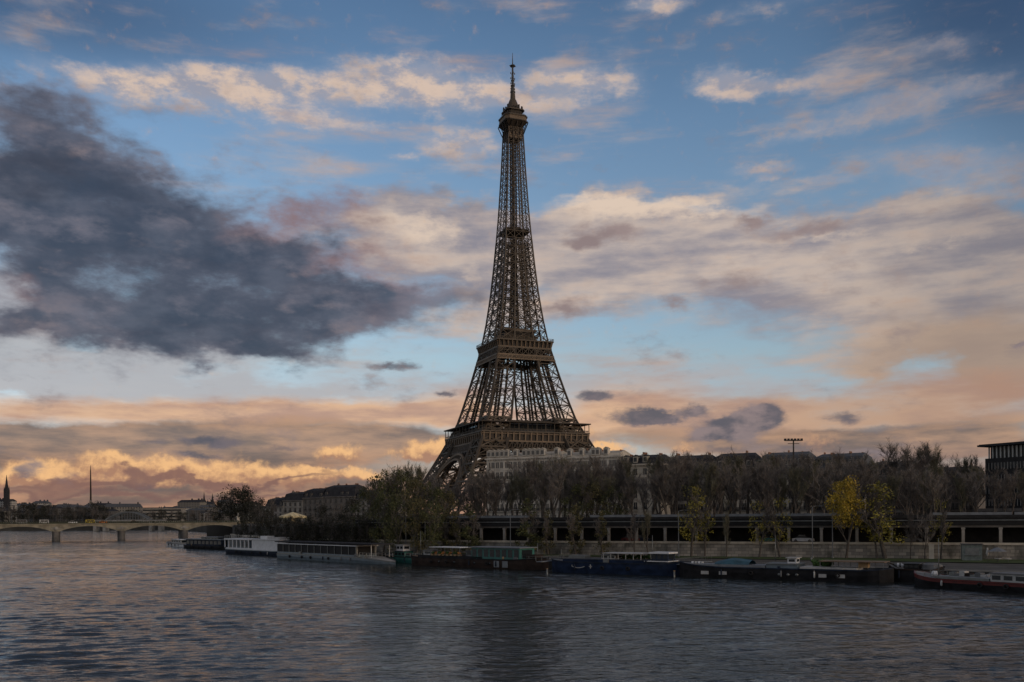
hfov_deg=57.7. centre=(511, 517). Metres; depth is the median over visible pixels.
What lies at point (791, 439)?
floodlight mast
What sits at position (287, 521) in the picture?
bank tree
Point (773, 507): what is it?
bare tree
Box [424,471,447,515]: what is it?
bare tree
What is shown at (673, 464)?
bare tree
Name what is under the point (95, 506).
tree
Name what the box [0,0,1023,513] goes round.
sky
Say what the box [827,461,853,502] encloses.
bare tree
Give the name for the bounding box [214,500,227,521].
dark tree
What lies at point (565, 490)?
bare tree
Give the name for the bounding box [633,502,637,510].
window
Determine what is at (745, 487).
bare tree
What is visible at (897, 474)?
bare tree
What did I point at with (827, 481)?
bare tree
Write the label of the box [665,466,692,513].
bare tree
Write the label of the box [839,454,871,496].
bare tree
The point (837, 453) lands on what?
bare tree
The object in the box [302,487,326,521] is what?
town house
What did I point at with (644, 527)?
bare tree
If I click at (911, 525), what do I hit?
bare tree
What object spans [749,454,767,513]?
bare tree
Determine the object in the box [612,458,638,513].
bare tree
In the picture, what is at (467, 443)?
lattice tower
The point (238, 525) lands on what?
bank tree
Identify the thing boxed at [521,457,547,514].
bare tree
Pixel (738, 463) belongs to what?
bare tree
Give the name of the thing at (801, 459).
bare tree
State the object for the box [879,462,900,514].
bare tree
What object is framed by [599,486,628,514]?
leafy tree
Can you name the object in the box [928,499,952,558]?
young tree
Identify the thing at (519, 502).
bare tree
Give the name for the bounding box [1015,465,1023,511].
bare tree
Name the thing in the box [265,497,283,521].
town house
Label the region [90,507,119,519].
city house
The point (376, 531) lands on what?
leafy tree
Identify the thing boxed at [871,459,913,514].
apartment building
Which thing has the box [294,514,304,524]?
dark tree
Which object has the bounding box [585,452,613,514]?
bare tree
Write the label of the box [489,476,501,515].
bare tree
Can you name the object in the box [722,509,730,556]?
bare tree
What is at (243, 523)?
bank tree
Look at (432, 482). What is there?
bare tree
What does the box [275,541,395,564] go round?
river boat
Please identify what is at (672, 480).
bare tree
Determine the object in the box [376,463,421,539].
leafy tree
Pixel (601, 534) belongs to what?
tree
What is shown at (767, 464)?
bare tree
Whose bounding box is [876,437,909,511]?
bare tree
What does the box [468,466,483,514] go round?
bare tree
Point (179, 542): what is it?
motor boat
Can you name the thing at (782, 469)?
bare tree
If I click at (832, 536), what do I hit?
street lamp
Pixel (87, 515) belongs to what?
tree
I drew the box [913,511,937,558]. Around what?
bare tree
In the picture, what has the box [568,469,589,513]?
bare tree
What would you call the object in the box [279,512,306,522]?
white tent pavilion
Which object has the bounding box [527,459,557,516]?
bare tree
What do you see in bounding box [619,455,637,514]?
bare tree
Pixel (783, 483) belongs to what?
bare tree
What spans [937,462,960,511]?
bare tree
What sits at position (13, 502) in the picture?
city house
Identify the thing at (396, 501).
leafy tree
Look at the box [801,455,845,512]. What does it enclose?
bare tree
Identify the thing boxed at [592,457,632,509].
bare tree
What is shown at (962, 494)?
bare tree
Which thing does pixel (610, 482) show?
bare tree
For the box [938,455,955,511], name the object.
bare tree
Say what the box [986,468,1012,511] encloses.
bare tree
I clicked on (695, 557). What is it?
gangway
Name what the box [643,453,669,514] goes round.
bare tree
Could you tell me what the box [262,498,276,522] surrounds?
bare tree
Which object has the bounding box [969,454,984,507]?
bare tree
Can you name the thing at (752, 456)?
apartment building
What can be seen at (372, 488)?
leafy tree
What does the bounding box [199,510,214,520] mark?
city house
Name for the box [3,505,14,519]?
tree
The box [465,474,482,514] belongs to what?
bare tree
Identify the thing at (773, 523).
young tree
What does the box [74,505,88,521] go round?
tree
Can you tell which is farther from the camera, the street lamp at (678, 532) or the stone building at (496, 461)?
the stone building at (496, 461)
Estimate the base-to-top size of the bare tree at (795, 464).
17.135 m
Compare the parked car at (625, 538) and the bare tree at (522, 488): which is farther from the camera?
the bare tree at (522, 488)
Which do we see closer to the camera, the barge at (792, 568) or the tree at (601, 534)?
the barge at (792, 568)
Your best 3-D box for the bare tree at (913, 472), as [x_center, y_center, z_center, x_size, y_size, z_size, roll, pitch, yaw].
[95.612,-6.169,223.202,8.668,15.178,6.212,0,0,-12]
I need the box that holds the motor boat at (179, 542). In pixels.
[166,537,185,546]
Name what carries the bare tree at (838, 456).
on the ground
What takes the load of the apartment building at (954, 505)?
on the ground
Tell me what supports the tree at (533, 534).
on the grass strip
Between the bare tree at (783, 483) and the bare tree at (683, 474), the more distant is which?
the bare tree at (683, 474)
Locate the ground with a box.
[0,521,396,540]
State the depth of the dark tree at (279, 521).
279.92 m
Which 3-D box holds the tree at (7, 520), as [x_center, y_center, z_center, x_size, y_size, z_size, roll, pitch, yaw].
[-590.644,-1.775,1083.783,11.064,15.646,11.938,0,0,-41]
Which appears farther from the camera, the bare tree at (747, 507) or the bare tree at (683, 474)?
the bare tree at (747, 507)
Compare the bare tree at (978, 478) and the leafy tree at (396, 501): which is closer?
the bare tree at (978, 478)
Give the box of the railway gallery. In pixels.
[355,512,1023,542]
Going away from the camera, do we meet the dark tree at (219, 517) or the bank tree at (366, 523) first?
the bank tree at (366, 523)
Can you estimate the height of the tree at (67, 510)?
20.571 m
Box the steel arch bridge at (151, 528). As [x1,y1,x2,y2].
[93,511,165,530]
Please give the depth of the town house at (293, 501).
508.89 m
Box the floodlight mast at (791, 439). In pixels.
[784,438,802,512]
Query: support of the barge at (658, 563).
on the river water
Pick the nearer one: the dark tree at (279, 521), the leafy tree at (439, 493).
the leafy tree at (439, 493)
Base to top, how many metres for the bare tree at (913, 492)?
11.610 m
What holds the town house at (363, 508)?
on the ground
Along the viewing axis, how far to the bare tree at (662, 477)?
204.56 m
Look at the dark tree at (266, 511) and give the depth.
273.42 m
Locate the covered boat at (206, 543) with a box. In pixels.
[183,537,227,549]
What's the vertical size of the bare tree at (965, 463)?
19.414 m
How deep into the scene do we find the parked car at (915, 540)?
178.28 m
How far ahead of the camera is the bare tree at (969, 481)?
186.11 m
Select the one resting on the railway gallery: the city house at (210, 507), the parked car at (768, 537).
the parked car at (768, 537)
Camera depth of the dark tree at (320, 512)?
290.68 m
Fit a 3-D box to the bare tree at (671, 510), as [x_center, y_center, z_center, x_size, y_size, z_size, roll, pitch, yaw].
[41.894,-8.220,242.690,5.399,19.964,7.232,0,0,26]
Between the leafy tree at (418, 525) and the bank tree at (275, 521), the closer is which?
the leafy tree at (418, 525)
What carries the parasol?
on the quay table
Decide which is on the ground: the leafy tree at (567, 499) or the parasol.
the leafy tree at (567, 499)
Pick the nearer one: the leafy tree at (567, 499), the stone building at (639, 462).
the leafy tree at (567, 499)
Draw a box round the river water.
[0,530,1023,681]
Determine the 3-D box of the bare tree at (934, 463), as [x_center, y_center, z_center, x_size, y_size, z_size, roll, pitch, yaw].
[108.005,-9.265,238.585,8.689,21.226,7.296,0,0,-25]
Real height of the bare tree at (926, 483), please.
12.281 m
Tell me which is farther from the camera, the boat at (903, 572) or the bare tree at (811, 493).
the bare tree at (811, 493)
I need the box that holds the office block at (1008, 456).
[977,441,1023,507]
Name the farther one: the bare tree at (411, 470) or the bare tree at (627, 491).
the bare tree at (411, 470)
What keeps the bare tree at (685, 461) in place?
on the ground
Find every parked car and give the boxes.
[621,535,639,540]
[638,535,651,540]
[760,535,778,541]
[792,535,814,541]
[898,535,921,541]
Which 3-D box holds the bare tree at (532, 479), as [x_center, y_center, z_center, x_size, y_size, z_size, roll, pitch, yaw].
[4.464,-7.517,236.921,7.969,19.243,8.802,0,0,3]
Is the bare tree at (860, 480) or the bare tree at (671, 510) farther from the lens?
the bare tree at (671, 510)
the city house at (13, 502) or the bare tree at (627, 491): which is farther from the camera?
the city house at (13, 502)
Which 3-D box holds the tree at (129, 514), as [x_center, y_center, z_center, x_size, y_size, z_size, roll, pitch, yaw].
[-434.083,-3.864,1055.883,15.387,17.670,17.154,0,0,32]
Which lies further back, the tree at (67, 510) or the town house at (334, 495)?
the tree at (67, 510)
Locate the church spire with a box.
[4,475,9,507]
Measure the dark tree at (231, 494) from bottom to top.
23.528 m
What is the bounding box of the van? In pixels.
[16,520,26,523]
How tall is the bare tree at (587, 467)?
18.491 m
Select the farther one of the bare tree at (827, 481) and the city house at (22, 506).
the city house at (22, 506)
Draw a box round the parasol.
[989,547,1006,561]
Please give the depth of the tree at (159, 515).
1011.08 m
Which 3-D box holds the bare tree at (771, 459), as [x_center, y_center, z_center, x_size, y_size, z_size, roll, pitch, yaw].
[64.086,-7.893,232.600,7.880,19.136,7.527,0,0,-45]
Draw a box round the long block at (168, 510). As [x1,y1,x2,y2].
[142,507,185,521]
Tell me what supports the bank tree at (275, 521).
on the quay
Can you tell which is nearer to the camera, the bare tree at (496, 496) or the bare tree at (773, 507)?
the bare tree at (496, 496)
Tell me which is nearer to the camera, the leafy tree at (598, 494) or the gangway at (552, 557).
the gangway at (552, 557)
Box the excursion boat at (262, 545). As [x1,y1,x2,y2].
[224,535,291,555]
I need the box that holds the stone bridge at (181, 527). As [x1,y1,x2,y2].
[0,520,259,540]
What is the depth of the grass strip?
170.56 m
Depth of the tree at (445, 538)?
214.01 m
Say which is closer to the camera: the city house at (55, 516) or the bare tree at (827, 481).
the bare tree at (827, 481)
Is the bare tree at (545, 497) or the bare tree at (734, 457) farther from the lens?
the bare tree at (734, 457)
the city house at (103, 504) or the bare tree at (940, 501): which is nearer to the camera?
the bare tree at (940, 501)
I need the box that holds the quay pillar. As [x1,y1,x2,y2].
[928,544,933,558]
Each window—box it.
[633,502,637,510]
[678,504,683,511]
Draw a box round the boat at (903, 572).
[887,562,944,581]
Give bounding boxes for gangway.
[536,554,578,561]
[673,556,711,564]
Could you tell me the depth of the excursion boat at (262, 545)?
261.81 m
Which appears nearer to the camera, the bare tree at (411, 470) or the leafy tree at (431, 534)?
the leafy tree at (431, 534)
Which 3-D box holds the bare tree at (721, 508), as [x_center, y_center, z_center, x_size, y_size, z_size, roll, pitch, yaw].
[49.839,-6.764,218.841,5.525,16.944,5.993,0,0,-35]
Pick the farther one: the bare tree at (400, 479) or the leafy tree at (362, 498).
the bare tree at (400, 479)
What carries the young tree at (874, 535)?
on the grass strip
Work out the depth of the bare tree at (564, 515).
252.20 m
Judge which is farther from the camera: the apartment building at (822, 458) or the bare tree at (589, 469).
the apartment building at (822, 458)
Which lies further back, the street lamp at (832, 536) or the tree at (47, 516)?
the tree at (47, 516)
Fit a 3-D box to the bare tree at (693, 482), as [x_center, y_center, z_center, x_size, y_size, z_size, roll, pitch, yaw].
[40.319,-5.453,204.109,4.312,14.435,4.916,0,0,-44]
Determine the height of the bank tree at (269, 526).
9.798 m
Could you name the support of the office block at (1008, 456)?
on the ground
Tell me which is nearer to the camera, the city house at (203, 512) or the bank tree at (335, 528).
the bank tree at (335, 528)
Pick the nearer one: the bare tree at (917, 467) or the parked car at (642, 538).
the parked car at (642, 538)
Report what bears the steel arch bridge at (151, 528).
in the river water
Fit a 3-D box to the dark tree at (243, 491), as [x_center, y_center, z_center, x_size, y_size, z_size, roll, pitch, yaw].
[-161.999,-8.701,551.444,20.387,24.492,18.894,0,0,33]
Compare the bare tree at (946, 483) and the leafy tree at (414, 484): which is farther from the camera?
the leafy tree at (414, 484)
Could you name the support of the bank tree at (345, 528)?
on the quay
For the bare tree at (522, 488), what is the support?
on the ground
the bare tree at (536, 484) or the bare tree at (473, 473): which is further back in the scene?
the bare tree at (473, 473)
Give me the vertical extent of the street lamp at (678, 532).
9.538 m
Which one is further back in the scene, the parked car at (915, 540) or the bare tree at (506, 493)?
the bare tree at (506, 493)
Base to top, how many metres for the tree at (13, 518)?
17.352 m
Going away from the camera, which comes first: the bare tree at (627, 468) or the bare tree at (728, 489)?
the bare tree at (728, 489)
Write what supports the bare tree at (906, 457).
on the ground
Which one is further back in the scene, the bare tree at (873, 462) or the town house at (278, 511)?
the town house at (278, 511)
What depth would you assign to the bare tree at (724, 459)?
239.27 m
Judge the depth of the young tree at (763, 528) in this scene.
182.38 m
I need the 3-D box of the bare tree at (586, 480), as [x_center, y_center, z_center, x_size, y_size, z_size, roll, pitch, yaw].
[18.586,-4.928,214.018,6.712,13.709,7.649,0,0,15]
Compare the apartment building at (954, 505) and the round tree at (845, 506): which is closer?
the round tree at (845, 506)
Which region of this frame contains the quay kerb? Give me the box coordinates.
[377,553,1023,571]
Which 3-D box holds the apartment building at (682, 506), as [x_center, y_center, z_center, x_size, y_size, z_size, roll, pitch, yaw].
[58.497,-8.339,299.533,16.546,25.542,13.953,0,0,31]
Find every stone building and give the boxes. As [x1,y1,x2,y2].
[485,447,566,516]
[557,446,631,516]
[621,452,670,514]
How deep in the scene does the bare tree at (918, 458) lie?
243.41 m
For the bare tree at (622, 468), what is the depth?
246.65 m
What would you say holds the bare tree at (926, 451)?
on the ground
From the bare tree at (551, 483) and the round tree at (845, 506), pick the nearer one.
the round tree at (845, 506)
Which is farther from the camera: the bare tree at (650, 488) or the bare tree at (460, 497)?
the bare tree at (460, 497)
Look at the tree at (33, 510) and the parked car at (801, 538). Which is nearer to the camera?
the parked car at (801, 538)
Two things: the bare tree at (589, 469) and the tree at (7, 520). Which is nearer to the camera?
the bare tree at (589, 469)
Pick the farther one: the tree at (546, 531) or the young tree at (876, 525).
the tree at (546, 531)
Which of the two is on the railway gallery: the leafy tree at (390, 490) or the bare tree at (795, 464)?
the leafy tree at (390, 490)
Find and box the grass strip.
[413,552,1023,562]
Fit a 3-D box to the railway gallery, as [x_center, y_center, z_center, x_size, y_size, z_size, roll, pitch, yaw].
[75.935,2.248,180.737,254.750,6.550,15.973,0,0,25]
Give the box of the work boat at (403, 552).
[386,544,422,562]
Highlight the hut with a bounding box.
[960,543,983,560]
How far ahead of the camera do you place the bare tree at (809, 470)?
212.18 m
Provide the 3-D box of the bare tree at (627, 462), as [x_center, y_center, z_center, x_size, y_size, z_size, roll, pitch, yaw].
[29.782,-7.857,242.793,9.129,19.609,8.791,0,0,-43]
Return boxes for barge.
[411,531,548,569]
[551,535,679,575]
[679,535,894,582]
[914,538,1023,592]
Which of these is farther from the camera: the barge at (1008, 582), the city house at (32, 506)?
the city house at (32, 506)
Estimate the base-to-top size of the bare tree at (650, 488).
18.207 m
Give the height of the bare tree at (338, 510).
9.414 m
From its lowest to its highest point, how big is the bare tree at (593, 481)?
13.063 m
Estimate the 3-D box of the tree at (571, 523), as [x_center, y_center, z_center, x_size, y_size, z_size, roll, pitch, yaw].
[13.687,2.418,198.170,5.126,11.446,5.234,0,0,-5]
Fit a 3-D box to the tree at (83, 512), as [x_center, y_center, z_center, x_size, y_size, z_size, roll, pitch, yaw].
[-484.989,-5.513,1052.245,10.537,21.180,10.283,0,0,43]
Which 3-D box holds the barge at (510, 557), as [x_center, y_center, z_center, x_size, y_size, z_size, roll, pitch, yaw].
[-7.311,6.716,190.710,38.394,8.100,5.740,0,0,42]
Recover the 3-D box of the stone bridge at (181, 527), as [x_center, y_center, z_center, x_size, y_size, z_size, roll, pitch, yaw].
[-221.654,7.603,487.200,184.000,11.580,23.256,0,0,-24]
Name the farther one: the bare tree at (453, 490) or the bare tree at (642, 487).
the bare tree at (453, 490)
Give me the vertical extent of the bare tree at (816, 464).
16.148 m
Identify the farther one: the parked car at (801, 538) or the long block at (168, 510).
the long block at (168, 510)
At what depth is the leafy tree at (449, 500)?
219.59 m
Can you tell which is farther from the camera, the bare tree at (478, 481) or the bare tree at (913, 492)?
the bare tree at (478, 481)
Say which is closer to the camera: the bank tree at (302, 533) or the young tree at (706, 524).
the young tree at (706, 524)
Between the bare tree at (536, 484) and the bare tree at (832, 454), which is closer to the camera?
the bare tree at (832, 454)
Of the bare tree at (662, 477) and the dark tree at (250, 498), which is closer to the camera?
the bare tree at (662, 477)
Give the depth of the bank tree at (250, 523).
290.47 m
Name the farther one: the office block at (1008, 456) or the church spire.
the church spire
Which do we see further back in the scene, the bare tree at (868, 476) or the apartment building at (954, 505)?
the apartment building at (954, 505)
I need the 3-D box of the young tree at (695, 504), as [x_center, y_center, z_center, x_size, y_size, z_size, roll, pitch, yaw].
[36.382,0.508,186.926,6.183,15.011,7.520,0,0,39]
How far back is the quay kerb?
138.02 m
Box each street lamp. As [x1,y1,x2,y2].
[510,509,520,545]
[678,510,687,556]
[811,506,814,557]
[832,506,833,557]
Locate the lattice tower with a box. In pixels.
[410,53,593,515]
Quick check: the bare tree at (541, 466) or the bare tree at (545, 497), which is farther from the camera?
the bare tree at (541, 466)
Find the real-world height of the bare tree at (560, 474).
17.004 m
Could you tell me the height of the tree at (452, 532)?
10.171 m
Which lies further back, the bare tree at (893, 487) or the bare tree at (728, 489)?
the bare tree at (728, 489)
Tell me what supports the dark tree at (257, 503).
on the ground
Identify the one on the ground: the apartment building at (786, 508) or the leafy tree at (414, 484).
the apartment building at (786, 508)
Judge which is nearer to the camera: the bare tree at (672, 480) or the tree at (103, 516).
the bare tree at (672, 480)
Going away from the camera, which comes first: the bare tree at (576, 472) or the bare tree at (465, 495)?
the bare tree at (576, 472)
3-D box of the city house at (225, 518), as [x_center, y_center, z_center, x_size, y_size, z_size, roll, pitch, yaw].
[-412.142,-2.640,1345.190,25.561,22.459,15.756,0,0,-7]
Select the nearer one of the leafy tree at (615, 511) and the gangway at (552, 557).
the gangway at (552, 557)
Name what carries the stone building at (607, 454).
on the ground
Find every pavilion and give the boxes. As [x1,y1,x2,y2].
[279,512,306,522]
[972,508,1021,513]
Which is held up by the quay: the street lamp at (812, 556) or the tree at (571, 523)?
the street lamp at (812, 556)
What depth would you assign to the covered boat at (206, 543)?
319.73 m
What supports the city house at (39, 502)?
on the ground
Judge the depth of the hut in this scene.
164.33 m
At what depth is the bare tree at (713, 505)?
221.61 m
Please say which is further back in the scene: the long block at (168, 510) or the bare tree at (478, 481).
the long block at (168, 510)
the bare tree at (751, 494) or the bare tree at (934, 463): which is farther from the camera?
the bare tree at (934, 463)
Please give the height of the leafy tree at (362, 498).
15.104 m
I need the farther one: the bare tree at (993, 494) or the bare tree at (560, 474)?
the bare tree at (560, 474)
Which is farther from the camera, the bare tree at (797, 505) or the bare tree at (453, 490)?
the bare tree at (453, 490)
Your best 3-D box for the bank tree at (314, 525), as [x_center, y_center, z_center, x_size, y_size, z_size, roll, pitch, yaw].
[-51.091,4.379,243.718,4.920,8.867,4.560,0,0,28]
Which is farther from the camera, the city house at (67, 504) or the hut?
the city house at (67, 504)
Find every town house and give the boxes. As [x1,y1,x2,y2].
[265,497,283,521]
[282,490,305,520]
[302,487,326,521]
[323,483,366,522]
[355,491,406,519]
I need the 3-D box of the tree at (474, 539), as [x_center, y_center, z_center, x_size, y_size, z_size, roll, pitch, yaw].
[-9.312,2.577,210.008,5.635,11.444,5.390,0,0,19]
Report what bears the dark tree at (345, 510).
on the ground
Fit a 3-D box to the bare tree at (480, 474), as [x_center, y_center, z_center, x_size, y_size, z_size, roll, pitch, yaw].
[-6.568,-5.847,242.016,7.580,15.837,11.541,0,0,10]
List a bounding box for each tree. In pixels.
[0,511,9,522]
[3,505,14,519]
[7,509,20,522]
[13,503,28,522]
[24,503,43,521]
[38,502,55,520]
[57,506,73,522]
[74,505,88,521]
[78,505,88,521]
[82,508,90,520]
[87,500,107,519]
[96,505,108,519]
[125,508,135,519]
[156,508,168,519]
[177,511,185,520]
[206,484,249,521]
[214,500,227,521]
[219,484,255,521]
[232,486,262,519]
[234,511,244,537]
[238,516,248,537]
[240,495,269,524]
[246,511,256,537]
[252,516,261,537]
[258,513,268,535]
[261,508,276,528]
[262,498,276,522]
[263,515,274,535]
[270,516,280,536]
[275,520,289,536]
[276,516,283,525]
[283,516,299,542]
[287,517,305,540]
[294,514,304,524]
[294,521,308,540]
[298,517,319,540]
[306,519,322,540]
[309,501,331,525]
[310,515,327,540]
[324,517,341,541]
[330,503,344,522]
[335,511,348,525]
[337,517,359,541]
[340,495,361,523]
[349,485,380,532]
[359,516,374,542]
[362,473,390,537]
[367,487,399,553]
[373,464,409,539]
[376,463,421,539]
[380,490,416,551]
[384,464,403,509]
[397,474,428,538]
[401,498,431,552]
[402,460,415,512]
[407,477,437,539]
[409,463,427,501]
[417,499,444,549]
[421,484,452,538]
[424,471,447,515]
[425,466,437,506]
[435,514,450,551]
[437,490,463,539]
[444,480,462,515]
[446,511,462,551]
[452,481,465,515]
[455,484,471,515]
[457,504,481,551]
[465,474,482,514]
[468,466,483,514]
[470,466,490,517]
[473,465,493,515]
[475,467,499,515]
[482,471,506,515]
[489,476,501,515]
[495,471,518,515]
[505,459,535,507]
[505,462,520,515]
[506,472,519,515]
[514,498,542,550]
[515,475,535,515]
[518,454,542,510]
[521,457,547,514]
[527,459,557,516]
[533,455,549,516]
[533,458,549,515]
[539,453,563,513]
[540,455,574,516]
[541,509,555,554]
[549,455,572,516]
[553,455,578,516]
[556,474,576,516]
[558,457,585,510]
[560,481,596,517]
[562,454,580,507]
[563,458,583,513]
[565,503,586,554]
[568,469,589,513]
[580,459,599,504]
[580,460,612,512]
[580,469,604,516]
[580,482,609,516]
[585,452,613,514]
[588,471,601,514]
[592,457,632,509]
[593,511,611,553]
[597,474,619,514]
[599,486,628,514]
[609,455,639,514]
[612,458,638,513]
[615,453,641,507]
[615,469,640,514]
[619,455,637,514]
[624,510,640,555]
[629,470,654,513]
[640,511,651,552]
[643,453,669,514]
[645,454,668,514]
[649,456,677,513]
[649,469,668,513]
[656,448,688,513]
[665,451,678,513]
[665,455,683,508]
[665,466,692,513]
[666,452,703,513]
[672,454,704,513]
[677,485,709,556]
[686,463,702,506]
[687,453,722,508]
[694,494,714,556]
[698,460,721,512]
[700,453,728,515]
[701,464,728,513]
[707,455,732,513]
[712,458,750,513]
[715,455,733,513]
[720,445,747,513]
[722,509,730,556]
[724,453,745,513]
[727,463,751,513]
[741,457,756,513]
[745,457,770,513]
[747,452,782,512]
[748,459,775,513]
[748,501,770,556]
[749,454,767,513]
[759,473,782,512]
[761,450,780,501]
[762,456,787,513]
[764,498,791,557]
[769,456,791,513]
[776,448,812,512]
[776,473,788,514]
[781,457,805,513]
[785,464,810,512]
[795,451,815,500]
[798,451,833,512]
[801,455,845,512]
[801,472,821,512]
[804,456,823,512]
[818,455,839,512]
[821,446,845,512]
[824,475,866,557]
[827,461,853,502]
[830,453,857,492]
[833,451,862,504]
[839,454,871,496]
[844,454,871,497]
[849,481,906,558]
[858,451,887,507]
[859,455,879,514]
[859,467,879,514]
[863,497,890,558]
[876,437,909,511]
[876,481,888,513]
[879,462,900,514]
[881,466,910,514]
[884,472,903,514]
[895,445,936,507]
[895,447,929,514]
[895,469,915,514]
[896,443,943,514]
[898,459,926,514]
[898,463,921,513]
[900,470,926,514]
[903,511,919,558]
[913,440,966,514]
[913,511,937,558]
[914,465,953,511]
[916,466,935,514]
[920,444,945,514]
[924,463,944,511]
[925,472,945,511]
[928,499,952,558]
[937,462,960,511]
[937,469,960,511]
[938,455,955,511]
[945,462,974,511]
[949,451,977,509]
[951,473,967,511]
[955,467,987,511]
[963,462,987,511]
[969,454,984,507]
[980,467,1008,511]
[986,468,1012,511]
[999,467,1023,513]
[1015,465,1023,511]
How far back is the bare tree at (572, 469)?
250.15 m
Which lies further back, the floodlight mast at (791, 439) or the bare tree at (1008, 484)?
the floodlight mast at (791, 439)
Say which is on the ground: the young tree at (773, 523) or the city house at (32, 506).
the city house at (32, 506)
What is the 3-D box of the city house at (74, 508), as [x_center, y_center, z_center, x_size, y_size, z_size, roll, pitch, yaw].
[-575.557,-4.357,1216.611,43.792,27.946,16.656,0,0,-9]
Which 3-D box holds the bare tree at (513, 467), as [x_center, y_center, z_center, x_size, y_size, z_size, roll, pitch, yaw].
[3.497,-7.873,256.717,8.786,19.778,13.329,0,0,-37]
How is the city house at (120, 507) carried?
on the ground
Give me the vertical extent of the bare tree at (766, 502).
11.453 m
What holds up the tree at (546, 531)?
on the grass strip
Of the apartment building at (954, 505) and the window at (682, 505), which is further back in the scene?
the window at (682, 505)
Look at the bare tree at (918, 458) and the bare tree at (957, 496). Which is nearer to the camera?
the bare tree at (957, 496)
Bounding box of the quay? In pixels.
[376,552,1023,574]
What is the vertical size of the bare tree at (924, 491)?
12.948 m
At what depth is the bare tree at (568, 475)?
234.66 m
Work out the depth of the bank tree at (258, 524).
280.15 m
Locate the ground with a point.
(217, 531)
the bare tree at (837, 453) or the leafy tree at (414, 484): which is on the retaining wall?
the leafy tree at (414, 484)
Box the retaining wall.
[230,534,1023,559]
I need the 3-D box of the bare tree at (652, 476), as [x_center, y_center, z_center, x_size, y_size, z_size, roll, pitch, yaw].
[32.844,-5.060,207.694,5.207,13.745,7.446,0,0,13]
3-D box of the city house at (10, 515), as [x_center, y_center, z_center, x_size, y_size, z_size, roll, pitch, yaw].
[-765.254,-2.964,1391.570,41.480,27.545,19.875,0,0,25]
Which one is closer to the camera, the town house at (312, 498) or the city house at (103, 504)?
the town house at (312, 498)
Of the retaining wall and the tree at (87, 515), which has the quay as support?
the retaining wall
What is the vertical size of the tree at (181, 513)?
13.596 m
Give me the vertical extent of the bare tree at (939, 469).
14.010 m
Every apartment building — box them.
[673,452,715,513]
[712,450,759,513]
[758,450,815,513]
[811,451,872,514]
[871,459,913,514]
[916,465,984,514]
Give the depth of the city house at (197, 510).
1429.54 m
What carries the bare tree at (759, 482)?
on the ground
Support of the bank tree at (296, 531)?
on the ground
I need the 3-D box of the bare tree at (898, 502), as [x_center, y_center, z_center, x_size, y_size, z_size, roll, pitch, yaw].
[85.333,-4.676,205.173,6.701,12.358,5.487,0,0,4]
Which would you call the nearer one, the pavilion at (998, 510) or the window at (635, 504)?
the pavilion at (998, 510)
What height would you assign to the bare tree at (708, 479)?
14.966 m
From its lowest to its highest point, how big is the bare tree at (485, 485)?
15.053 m
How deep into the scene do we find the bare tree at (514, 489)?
222.72 m
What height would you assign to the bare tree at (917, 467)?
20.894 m
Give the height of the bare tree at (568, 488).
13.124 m
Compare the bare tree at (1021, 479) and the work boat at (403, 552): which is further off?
the work boat at (403, 552)
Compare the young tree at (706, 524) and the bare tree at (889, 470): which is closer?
the young tree at (706, 524)
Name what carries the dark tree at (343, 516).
on the ground
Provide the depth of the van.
475.21 m
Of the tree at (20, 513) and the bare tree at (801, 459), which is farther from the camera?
the tree at (20, 513)
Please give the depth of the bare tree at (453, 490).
277.03 m
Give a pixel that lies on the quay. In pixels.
(986, 566)
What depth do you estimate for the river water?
88.17 m
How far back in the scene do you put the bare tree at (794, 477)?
194.72 m
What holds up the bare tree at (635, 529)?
on the grass strip
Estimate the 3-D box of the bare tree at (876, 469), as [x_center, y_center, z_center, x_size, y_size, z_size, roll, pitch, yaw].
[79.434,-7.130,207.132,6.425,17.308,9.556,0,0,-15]
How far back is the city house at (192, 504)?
1567.59 m
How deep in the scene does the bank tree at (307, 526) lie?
246.41 m
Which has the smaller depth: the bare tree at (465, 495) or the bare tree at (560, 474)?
the bare tree at (560, 474)
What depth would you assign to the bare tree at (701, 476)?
237.06 m
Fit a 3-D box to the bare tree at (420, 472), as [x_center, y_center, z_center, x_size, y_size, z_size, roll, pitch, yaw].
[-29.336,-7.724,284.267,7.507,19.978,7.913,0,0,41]
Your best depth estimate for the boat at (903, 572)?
139.77 m
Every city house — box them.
[0,498,16,519]
[0,507,15,522]
[17,502,29,510]
[25,503,44,520]
[29,505,64,522]
[33,500,51,505]
[56,504,90,521]
[58,503,78,505]
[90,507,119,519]
[93,501,111,508]
[105,502,142,521]
[177,498,206,508]
[186,507,212,520]
[199,504,220,517]
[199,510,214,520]
[217,508,236,520]
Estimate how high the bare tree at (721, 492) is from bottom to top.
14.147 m
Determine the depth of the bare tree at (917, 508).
227.90 m
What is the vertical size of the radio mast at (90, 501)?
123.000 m
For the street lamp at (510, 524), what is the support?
on the quay
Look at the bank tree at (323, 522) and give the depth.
243.16 m
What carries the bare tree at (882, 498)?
on the ground
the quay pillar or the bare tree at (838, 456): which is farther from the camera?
the bare tree at (838, 456)
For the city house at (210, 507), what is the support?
on the ground
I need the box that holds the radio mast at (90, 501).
[89,465,91,503]

